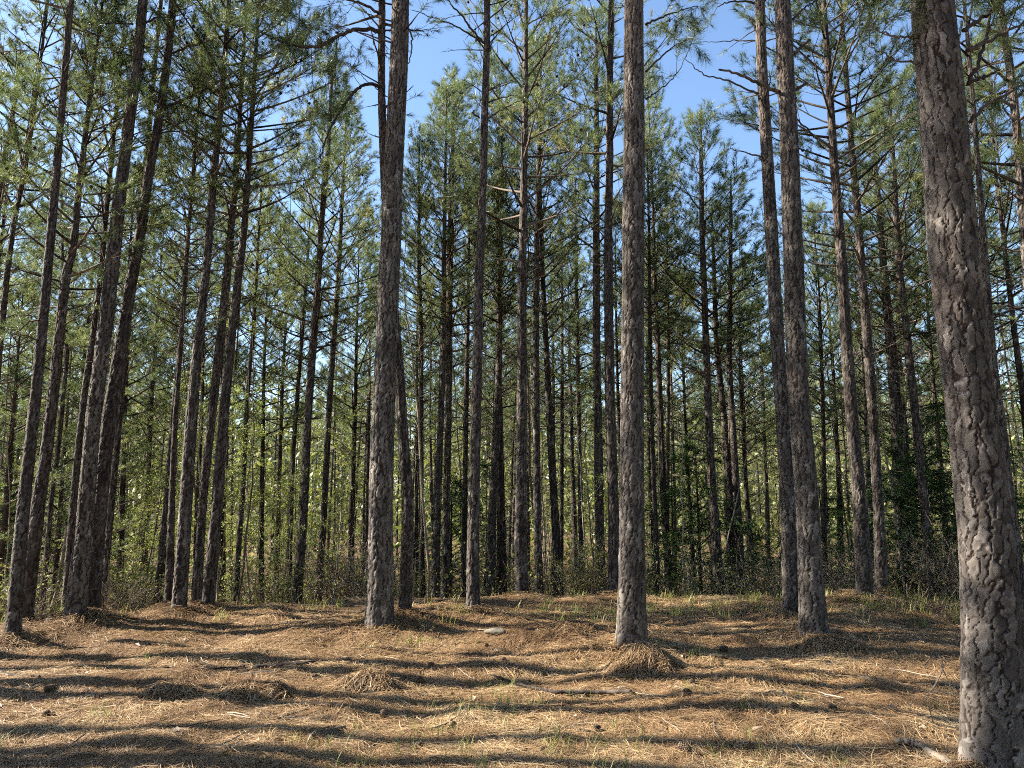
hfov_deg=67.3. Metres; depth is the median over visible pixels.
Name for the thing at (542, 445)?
pine tree
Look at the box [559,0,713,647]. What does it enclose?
pine tree
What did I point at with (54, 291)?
pine tree
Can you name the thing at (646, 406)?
bare sapling
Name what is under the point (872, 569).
shrub
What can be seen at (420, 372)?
bare sapling
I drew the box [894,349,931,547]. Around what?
bare sapling
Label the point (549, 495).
bare sapling
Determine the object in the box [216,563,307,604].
shrub
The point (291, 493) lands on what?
leafy sapling
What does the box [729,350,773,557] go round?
pine tree
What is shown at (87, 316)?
pine tree
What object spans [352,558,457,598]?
shrub
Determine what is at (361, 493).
bare sapling
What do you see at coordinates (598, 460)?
pine tree
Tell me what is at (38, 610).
dry brush
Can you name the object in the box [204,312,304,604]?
leafy sapling
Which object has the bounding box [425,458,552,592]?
young cedar
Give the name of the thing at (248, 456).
pine tree
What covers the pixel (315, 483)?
leafy sapling
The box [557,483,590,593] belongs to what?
bare sapling
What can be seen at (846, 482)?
pine tree
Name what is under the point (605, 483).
pine tree
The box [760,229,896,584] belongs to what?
pine tree
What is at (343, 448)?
pine tree
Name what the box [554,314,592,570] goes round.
pine tree
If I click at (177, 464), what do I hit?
leafy sapling
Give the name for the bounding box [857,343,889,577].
pine tree
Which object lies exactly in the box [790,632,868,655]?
straw heap
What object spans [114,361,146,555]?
pine tree
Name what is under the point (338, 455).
pine tree
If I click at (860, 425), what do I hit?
pine tree
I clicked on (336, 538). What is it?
leafy sapling
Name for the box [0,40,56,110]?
pine tree
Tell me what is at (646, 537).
leafy sapling
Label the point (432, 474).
pine tree
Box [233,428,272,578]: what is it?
bare sapling
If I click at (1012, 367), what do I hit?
pine tree
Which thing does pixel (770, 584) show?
dry brush
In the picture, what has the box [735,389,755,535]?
pine tree
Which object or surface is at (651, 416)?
pine tree
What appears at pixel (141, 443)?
young pine
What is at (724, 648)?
pine cone
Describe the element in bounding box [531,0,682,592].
pine tree
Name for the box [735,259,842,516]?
pine tree
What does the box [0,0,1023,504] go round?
sky
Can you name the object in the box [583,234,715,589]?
pine tree
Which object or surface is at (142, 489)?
leafy sapling
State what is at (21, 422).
young cedar
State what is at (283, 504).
leafy sapling
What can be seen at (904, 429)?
bare sapling
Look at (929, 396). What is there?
pine tree
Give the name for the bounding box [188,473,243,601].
leafy sapling
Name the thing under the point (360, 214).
pine tree
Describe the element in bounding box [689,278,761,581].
pine tree
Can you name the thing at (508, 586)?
shrub
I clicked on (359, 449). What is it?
pine tree
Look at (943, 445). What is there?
pine tree
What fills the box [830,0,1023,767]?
pine tree
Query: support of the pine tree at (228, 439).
on the ground at (466, 623)
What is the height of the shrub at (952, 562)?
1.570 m
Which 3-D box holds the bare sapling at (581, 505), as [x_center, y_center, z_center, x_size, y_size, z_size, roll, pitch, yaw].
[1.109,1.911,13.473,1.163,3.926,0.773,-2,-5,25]
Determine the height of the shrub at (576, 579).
1.240 m
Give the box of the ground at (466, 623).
[0,505,1021,767]
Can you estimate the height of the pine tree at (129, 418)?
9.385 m
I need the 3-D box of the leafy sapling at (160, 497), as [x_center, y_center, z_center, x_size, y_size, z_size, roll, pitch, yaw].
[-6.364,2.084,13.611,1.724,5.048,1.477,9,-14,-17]
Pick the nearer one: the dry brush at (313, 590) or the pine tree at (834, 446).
the dry brush at (313, 590)
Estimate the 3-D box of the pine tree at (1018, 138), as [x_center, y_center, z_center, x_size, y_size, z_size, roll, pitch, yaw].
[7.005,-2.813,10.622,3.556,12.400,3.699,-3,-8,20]
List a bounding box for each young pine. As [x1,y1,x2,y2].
[0,275,126,621]
[0,322,180,611]
[13,380,180,604]
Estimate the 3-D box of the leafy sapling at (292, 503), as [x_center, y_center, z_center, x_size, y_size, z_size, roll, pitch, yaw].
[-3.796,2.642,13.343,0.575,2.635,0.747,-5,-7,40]
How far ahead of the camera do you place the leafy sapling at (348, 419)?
13.62 m
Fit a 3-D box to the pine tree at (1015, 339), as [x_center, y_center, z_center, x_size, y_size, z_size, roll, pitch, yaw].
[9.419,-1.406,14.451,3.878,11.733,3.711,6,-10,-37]
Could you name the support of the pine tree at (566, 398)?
on the ground at (466, 623)
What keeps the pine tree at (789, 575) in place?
on the ground at (466, 623)
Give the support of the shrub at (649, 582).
on the ground at (466, 623)
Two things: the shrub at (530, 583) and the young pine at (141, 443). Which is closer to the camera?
the young pine at (141, 443)
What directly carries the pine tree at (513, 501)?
on the ground at (466, 623)
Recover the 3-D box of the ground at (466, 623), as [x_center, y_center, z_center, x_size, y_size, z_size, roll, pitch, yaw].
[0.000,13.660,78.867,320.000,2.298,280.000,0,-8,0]
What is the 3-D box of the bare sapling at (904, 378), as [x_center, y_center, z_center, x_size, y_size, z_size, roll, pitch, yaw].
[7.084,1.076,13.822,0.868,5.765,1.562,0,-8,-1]
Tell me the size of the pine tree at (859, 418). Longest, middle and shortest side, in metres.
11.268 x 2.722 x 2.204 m
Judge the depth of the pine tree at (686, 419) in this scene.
19.12 m
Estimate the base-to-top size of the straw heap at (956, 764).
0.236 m
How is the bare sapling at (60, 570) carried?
on the ground at (466, 623)
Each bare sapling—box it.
[0,267,71,534]
[0,395,19,543]
[0,396,35,619]
[37,182,146,615]
[153,271,211,592]
[229,385,255,580]
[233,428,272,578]
[257,443,299,584]
[257,522,272,602]
[304,437,366,598]
[342,290,416,580]
[348,409,399,592]
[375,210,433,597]
[394,319,447,597]
[395,443,414,556]
[427,303,486,591]
[453,322,514,538]
[461,387,502,574]
[481,323,516,565]
[491,379,514,556]
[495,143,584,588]
[506,498,514,587]
[511,314,572,595]
[527,404,567,583]
[528,448,549,575]
[529,360,548,591]
[543,416,574,584]
[545,387,596,587]
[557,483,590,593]
[566,419,594,567]
[616,391,668,572]
[657,374,714,596]
[665,386,697,574]
[675,424,710,570]
[685,368,754,592]
[696,376,725,557]
[704,371,773,591]
[726,381,760,581]
[738,455,763,584]
[753,391,814,595]
[806,295,854,578]
[808,338,845,565]
[816,425,852,532]
[817,331,882,526]
[825,279,915,597]
[827,361,901,576]
[837,374,870,554]
[873,296,946,542]
[875,311,929,593]
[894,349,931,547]
[901,150,948,480]
[903,357,952,481]
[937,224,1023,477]
[1010,424,1023,562]
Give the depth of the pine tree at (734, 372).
21.41 m
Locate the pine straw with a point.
(191, 608)
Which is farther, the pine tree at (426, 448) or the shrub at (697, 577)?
the pine tree at (426, 448)
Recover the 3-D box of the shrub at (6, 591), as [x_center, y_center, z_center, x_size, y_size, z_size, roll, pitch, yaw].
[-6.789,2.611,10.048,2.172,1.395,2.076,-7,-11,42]
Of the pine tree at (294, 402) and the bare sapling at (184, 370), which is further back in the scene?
the pine tree at (294, 402)
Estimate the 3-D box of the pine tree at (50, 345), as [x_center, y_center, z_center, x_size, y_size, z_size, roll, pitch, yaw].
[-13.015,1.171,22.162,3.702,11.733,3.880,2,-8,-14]
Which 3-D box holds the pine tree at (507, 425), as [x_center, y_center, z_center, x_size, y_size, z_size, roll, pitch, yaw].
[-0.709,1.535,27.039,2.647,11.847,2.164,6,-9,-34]
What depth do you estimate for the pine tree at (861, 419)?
39.28 m
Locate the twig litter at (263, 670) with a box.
[0,595,959,767]
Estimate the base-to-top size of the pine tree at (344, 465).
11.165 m
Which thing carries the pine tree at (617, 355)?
on the ground at (466, 623)
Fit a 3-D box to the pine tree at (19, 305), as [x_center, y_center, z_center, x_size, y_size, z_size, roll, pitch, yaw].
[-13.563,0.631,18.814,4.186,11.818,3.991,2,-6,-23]
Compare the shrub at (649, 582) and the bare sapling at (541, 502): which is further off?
the bare sapling at (541, 502)
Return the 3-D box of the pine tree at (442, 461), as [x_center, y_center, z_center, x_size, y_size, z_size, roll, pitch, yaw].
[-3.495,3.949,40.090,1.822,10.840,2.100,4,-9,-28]
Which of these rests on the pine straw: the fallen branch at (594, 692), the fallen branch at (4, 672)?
the fallen branch at (594, 692)
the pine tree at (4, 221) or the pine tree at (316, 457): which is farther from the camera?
the pine tree at (316, 457)
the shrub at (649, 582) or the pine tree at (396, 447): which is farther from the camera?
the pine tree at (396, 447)
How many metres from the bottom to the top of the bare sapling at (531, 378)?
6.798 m
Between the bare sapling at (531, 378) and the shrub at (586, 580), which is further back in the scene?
the bare sapling at (531, 378)
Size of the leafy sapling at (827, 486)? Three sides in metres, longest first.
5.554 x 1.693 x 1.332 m
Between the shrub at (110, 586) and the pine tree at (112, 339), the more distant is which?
the pine tree at (112, 339)
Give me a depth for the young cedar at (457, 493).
17.59 m
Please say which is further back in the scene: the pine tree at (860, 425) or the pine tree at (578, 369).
the pine tree at (860, 425)
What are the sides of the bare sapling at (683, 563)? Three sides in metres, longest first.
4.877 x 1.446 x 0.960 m
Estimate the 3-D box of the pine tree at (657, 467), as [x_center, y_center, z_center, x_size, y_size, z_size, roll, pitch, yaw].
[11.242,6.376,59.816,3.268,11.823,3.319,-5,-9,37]
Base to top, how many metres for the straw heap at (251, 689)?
0.194 m
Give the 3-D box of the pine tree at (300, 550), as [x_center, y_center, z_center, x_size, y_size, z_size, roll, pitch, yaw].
[-3.700,-1.066,14.459,3.700,11.106,3.308,0,-8,0]
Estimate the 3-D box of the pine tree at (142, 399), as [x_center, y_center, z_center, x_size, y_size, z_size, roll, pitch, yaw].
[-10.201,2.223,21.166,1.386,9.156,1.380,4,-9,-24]
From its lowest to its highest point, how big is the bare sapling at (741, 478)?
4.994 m
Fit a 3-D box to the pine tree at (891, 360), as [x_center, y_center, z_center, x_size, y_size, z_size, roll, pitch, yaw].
[8.122,-0.599,15.665,3.396,11.207,3.095,0,-8,0]
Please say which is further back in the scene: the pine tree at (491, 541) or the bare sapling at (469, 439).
the bare sapling at (469, 439)
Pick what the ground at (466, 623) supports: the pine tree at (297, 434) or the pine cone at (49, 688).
the pine tree at (297, 434)
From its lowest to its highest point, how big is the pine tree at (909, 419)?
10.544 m
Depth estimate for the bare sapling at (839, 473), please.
20.77 m
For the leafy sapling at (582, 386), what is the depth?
13.08 m
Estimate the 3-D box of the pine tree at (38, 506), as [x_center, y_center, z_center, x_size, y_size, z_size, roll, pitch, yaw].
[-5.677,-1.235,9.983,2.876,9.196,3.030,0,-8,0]
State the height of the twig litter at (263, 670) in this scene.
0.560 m
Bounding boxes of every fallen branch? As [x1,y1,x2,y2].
[0,670,40,676]
[164,665,244,671]
[255,658,349,668]
[308,725,346,740]
[345,645,414,649]
[491,674,631,695]
[698,652,771,659]
[790,648,824,656]
[895,737,953,762]
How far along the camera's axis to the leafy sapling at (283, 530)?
21.47 m
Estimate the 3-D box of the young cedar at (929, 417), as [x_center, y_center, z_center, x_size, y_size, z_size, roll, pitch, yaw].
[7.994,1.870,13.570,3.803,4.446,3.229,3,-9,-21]
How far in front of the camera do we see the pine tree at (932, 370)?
18.03 m
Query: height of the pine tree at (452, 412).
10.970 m
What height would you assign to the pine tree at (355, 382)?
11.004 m
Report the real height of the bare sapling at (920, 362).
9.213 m
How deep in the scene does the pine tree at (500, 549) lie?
16.09 m
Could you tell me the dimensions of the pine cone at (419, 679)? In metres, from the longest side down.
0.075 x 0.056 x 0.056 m
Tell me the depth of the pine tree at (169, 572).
11.10 m
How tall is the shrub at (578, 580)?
1.306 m
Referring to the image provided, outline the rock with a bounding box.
[484,627,507,634]
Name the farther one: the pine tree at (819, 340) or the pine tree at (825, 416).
the pine tree at (825, 416)
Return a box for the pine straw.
[0,588,1008,767]
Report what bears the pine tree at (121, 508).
on the ground at (466, 623)
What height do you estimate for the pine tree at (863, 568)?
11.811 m
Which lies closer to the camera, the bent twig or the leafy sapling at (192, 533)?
the bent twig
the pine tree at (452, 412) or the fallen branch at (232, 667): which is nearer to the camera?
the fallen branch at (232, 667)
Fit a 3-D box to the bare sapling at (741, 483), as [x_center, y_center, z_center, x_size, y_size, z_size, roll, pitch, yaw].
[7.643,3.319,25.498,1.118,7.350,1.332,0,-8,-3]
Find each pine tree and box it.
[0,0,125,638]
[0,0,147,377]
[0,0,205,621]
[0,35,95,376]
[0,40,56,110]
[0,114,97,439]
[0,202,58,437]
[0,206,92,517]
[0,341,27,452]
[1,236,133,613]
[2,323,71,599]
[3,175,167,532]
[3,184,106,615]
[16,251,79,467]
[17,0,207,608]
[49,347,81,558]
[50,0,201,619]
[52,160,184,606]
[64,257,172,507]
[76,269,141,401]
[78,152,180,314]
[81,0,224,608]
[84,205,215,608]
[88,0,275,612]
[99,0,355,610]
[108,354,168,592]
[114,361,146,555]
[115,62,263,606]
[119,0,335,602]
[124,303,149,545]
[128,240,220,514]
[128,307,172,572]
[130,27,265,602]
[135,170,259,599]
[135,311,188,603]
[135,363,182,523]
[137,294,218,603]
[145,0,369,606]
[150,174,302,603]
[154,419,181,486]
[180,0,457,612]
[181,363,266,517]
[194,135,315,605]
[205,206,326,602]
[205,311,267,589]
[210,42,413,602]
[229,411,267,511]
[234,212,344,599]
[248,202,356,602]
[248,424,273,506]
[252,315,304,567]
[265,423,283,532]
[266,402,285,535]
[267,88,409,602]
[278,338,315,536]
[284,391,323,539]
[287,364,315,547]
[289,203,438,595]
[300,415,324,544]
[303,238,415,581]
[308,0,453,630]
[311,380,338,550]
[311,425,342,508]
[312,331,357,573]
[313,329,361,577]
[321,322,395,540]
[322,394,349,525]
[331,378,353,540]
[336,407,362,523]
[338,373,373,551]
[341,301,375,574]
[365,60,532,598]
[366,119,467,597]
[366,239,463,594]
[394,311,424,568]
[395,300,481,591]
[395,319,444,577]
[395,343,431,491]
[396,376,415,449]
[399,79,504,598]
[405,263,452,497]
[410,307,454,496]
[412,0,531,610]
[414,156,517,597]
[423,219,539,522]
[424,48,543,594]
[424,410,444,487]
[426,102,550,595]
[426,392,460,529]
[431,381,462,468]
[434,0,622,594]
[437,172,554,593]
[445,302,482,557]
[451,414,469,513]
[452,343,482,462]
[453,21,621,594]
[460,359,511,501]
[462,303,516,597]
[466,30,621,595]
[469,280,515,575]
[469,305,508,566]
[481,379,494,547]
[482,299,565,571]
[482,311,559,584]
[483,302,541,590]
[487,352,546,498]
[503,342,545,509]
[503,409,513,535]
[503,418,510,507]
[504,211,618,593]
[504,237,620,586]
[514,0,678,594]
[516,185,620,580]
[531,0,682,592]
[531,402,559,505]
[532,241,603,571]
[551,210,677,507]
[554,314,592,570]
[555,336,604,556]
[555,385,590,475]
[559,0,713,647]
[574,343,620,493]
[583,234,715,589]
[586,313,679,524]
[590,49,700,595]
[593,429,606,536]
[600,98,810,594]
[600,137,706,595]
[619,205,707,594]
[620,196,765,594]
[644,250,732,590]
[644,262,736,595]
[644,393,670,533]
[645,356,695,509]
[663,168,804,594]
[675,355,712,501]
[679,259,785,583]
[679,364,729,551]
[683,0,813,612]
[687,388,701,504]
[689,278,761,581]
[709,253,827,592]
[711,292,777,578]
[713,0,918,596]
[714,370,748,454]
[718,0,836,637]
[720,0,965,592]
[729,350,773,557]
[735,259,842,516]
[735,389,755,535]
[737,410,758,507]
[755,423,777,534]
[756,197,885,582]
[757,405,779,552]
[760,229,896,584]
[805,63,1008,600]
[808,220,933,579]
[808,353,831,452]
[809,343,843,566]
[809,362,825,488]
[811,329,864,563]
[823,94,991,595]
[825,374,848,546]
[826,332,891,488]
[827,171,935,587]
[828,215,952,592]
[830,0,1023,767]
[837,333,887,463]
[837,343,887,490]
[852,169,1006,588]
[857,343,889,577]
[859,44,1023,463]
[869,0,1023,324]
[872,138,1023,504]
[876,300,949,500]
[883,343,947,567]
[888,394,926,468]
[894,0,1023,621]
[900,12,1023,450]
[915,331,952,524]
[917,153,1023,428]
[918,325,1008,585]
[918,341,941,444]
[921,345,1011,439]
[992,293,1023,517]
[997,317,1023,557]
[1006,397,1020,445]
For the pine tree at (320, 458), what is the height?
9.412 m
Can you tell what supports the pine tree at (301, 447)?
on the ground at (466, 623)
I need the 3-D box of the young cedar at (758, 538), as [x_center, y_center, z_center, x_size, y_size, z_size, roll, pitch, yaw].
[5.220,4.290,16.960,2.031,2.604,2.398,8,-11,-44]
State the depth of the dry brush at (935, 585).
12.82 m
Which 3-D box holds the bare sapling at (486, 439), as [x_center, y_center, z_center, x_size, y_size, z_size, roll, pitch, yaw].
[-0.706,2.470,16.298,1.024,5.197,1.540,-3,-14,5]
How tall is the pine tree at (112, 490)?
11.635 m
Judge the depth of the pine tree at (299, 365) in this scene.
17.11 m
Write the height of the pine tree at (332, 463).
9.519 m
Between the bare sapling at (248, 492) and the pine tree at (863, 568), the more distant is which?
the bare sapling at (248, 492)
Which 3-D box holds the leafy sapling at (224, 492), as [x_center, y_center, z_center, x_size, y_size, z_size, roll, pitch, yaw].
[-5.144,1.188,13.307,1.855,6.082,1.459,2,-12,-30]
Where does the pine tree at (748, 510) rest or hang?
on the ground at (466, 623)
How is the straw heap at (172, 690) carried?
on the ground at (466, 623)
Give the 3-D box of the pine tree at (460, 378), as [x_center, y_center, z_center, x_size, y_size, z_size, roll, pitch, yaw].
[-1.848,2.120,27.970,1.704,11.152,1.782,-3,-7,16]
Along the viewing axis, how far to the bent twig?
5.19 m
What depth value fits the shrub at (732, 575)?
14.28 m
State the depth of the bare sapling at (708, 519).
24.63 m
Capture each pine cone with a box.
[41,710,50,716]
[43,684,55,692]
[379,709,386,718]
[416,676,423,682]
[449,720,455,728]
[593,724,600,730]
[678,741,690,752]
[682,688,692,695]
[719,645,727,650]
[746,741,753,750]
[791,702,798,709]
[828,704,837,709]
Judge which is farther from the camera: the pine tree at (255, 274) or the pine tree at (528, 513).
the pine tree at (528, 513)
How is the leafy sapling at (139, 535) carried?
on the ground at (466, 623)
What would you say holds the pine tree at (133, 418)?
on the ground at (466, 623)
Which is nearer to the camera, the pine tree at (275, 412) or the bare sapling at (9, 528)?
the bare sapling at (9, 528)
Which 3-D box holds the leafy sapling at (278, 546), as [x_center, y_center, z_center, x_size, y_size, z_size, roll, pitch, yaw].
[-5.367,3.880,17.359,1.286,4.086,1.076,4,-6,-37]
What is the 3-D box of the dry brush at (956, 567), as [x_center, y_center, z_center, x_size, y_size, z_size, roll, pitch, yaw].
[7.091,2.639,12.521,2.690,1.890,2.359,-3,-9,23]
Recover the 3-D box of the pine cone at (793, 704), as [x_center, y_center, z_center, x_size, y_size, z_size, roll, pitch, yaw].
[1.943,2.212,5.282,0.047,0.047,0.063,-2,1,-2]
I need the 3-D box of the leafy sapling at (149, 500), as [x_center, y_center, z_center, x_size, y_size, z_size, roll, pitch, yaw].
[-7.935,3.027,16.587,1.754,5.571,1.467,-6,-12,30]
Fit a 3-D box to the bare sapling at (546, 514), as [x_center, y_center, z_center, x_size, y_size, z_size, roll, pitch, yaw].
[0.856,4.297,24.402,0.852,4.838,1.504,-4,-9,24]
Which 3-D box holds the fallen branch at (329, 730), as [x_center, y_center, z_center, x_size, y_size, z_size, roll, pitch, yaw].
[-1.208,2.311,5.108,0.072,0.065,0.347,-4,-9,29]
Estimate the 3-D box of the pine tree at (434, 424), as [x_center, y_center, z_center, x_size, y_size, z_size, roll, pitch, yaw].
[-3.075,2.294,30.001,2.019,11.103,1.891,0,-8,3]
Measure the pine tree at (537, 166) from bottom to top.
11.417 m
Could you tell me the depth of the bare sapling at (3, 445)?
13.04 m
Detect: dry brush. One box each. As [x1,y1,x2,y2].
[2,567,64,619]
[60,552,162,613]
[63,557,164,612]
[251,509,399,600]
[265,549,396,603]
[269,492,448,598]
[290,512,421,598]
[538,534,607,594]
[715,533,824,596]
[772,528,913,593]
[821,528,942,591]
[870,515,959,602]
[888,492,1023,602]
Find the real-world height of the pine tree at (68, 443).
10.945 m
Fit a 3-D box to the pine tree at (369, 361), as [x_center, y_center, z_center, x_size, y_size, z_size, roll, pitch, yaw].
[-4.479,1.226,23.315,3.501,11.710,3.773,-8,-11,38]
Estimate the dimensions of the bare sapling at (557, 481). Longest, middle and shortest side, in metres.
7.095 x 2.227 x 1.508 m
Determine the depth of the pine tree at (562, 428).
19.02 m
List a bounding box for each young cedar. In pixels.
[0,370,131,622]
[0,427,62,620]
[39,475,155,600]
[398,474,508,598]
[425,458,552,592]
[605,451,727,594]
[645,436,759,597]
[724,520,781,594]
[764,482,854,591]
[822,423,958,594]
[844,436,959,590]
[852,388,1023,588]
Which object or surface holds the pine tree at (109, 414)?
on the ground at (466, 623)
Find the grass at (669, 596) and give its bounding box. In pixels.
[0,583,960,767]
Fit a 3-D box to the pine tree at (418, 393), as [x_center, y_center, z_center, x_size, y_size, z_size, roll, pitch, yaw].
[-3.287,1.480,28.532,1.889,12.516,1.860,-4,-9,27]
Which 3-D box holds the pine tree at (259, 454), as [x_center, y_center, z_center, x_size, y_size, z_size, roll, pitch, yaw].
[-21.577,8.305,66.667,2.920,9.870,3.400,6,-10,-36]
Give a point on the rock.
(494, 631)
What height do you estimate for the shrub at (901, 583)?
2.060 m
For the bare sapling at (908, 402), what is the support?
on the ground at (466, 623)
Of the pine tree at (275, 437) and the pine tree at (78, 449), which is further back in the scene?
the pine tree at (275, 437)
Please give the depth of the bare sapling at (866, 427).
16.30 m
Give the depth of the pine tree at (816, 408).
42.98 m
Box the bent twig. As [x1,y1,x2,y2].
[908,655,959,722]
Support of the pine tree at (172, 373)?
on the ground at (466, 623)
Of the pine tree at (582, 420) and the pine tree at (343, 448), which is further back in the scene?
the pine tree at (343, 448)
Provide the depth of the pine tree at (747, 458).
50.05 m
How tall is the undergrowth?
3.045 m
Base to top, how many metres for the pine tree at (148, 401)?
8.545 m
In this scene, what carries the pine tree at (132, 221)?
on the ground at (466, 623)
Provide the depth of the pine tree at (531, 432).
30.81 m
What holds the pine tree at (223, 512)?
on the ground at (466, 623)
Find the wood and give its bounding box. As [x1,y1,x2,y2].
[1,368,1023,536]
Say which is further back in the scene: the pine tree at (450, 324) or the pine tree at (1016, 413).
the pine tree at (1016, 413)
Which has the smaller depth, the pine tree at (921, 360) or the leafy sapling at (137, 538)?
the leafy sapling at (137, 538)
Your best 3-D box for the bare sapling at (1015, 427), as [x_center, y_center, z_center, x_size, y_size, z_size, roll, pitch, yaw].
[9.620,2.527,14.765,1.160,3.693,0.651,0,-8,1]
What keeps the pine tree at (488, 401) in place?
on the ground at (466, 623)
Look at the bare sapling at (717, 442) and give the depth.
17.57 m
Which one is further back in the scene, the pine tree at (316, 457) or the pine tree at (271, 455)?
the pine tree at (271, 455)
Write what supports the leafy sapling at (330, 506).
on the ground at (466, 623)
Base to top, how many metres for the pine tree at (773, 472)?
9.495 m
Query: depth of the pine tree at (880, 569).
12.19 m
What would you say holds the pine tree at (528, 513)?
on the ground at (466, 623)
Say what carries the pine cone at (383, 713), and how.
on the ground at (466, 623)
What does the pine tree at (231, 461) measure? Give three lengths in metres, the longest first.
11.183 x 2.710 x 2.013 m
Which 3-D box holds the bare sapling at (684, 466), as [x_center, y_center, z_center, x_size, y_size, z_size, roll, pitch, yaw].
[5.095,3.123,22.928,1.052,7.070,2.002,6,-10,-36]
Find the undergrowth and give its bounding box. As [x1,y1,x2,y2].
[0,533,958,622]
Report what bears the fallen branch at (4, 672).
on the ground at (466, 623)
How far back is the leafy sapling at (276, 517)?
18.05 m
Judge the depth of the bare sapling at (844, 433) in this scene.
16.99 m
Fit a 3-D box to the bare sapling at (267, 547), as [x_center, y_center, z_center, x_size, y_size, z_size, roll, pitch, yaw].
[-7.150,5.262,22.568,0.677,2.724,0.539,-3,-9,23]
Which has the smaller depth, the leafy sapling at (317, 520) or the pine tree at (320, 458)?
the leafy sapling at (317, 520)
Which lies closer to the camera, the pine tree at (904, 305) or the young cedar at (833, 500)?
the pine tree at (904, 305)
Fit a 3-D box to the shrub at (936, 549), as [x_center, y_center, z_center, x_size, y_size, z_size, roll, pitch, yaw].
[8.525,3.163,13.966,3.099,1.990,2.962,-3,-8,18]
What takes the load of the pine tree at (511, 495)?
on the ground at (466, 623)
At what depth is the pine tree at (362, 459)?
45.67 m
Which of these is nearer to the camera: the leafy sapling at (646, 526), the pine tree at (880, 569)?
the pine tree at (880, 569)
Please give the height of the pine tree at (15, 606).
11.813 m
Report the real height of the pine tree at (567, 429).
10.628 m
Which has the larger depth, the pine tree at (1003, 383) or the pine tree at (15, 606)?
the pine tree at (1003, 383)
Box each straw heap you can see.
[137,678,213,701]
[210,678,302,703]
[330,667,410,695]
[527,619,610,640]
[594,639,691,680]
[753,607,797,622]
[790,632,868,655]
[926,752,993,767]
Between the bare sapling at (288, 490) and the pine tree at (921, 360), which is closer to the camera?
the bare sapling at (288, 490)
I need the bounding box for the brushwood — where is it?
[1,365,1023,586]
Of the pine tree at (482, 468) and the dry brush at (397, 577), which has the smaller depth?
the dry brush at (397, 577)
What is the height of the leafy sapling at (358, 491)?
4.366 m
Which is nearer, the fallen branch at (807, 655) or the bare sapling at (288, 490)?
the fallen branch at (807, 655)
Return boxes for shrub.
[0,520,153,622]
[0,528,65,618]
[1,565,132,615]
[36,547,193,612]
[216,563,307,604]
[220,535,346,605]
[273,552,398,598]
[340,563,426,597]
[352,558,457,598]
[466,565,552,597]
[496,556,549,595]
[528,534,607,596]
[533,552,663,595]
[538,546,607,596]
[606,562,662,595]
[645,563,726,593]
[646,526,781,594]
[663,565,738,596]
[746,560,851,596]
[765,566,852,593]
[778,560,873,594]
[821,529,940,597]
[829,543,953,598]
[892,515,1023,596]
[896,539,1023,596]
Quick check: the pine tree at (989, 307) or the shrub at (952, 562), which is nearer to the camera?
the pine tree at (989, 307)
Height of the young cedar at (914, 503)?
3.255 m
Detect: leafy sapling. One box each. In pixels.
[107,493,153,612]
[109,469,152,608]
[111,402,175,610]
[111,468,160,606]
[113,369,215,607]
[113,391,178,603]
[116,396,169,594]
[129,246,247,599]
[144,430,207,585]
[145,453,204,575]
[146,431,221,599]
[162,510,196,595]
[164,290,264,602]
[176,387,254,547]
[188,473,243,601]
[189,418,257,599]
[191,505,232,605]
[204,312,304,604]
[205,373,272,604]
[222,388,287,597]
[226,511,250,602]
[245,507,286,602]
[246,466,291,603]
[262,405,328,602]
[265,429,318,587]
[268,477,294,603]
[271,460,308,603]
[280,499,298,601]
[292,455,335,581]
[292,468,329,600]
[305,497,343,600]
[309,513,333,594]
[312,394,362,598]
[326,482,356,590]
[339,468,366,580]
[542,368,619,593]
[577,484,607,587]
[644,440,658,565]
[644,470,661,585]
[742,403,819,561]
[812,419,851,562]
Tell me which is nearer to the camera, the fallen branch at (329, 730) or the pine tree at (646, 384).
the fallen branch at (329, 730)
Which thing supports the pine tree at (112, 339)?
on the ground at (466, 623)
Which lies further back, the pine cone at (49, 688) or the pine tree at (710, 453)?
the pine tree at (710, 453)
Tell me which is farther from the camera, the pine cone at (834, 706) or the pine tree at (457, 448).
the pine tree at (457, 448)
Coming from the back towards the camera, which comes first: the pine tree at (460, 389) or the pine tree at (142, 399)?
the pine tree at (460, 389)
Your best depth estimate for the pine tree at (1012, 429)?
52.27 m
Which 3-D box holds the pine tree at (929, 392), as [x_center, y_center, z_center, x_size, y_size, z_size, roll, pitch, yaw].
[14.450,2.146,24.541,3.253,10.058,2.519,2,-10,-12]
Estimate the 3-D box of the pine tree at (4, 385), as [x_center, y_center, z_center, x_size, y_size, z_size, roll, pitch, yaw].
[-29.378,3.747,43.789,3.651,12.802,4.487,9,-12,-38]
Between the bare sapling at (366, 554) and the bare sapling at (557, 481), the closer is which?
the bare sapling at (366, 554)
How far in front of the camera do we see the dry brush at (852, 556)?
13.01 m
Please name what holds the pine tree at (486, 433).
on the ground at (466, 623)
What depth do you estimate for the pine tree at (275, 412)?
46.21 m
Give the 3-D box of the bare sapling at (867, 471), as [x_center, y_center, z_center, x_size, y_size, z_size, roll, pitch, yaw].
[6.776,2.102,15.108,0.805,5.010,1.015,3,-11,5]
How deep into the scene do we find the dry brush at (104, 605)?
10.58 m
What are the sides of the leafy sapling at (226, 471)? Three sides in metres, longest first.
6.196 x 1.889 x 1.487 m

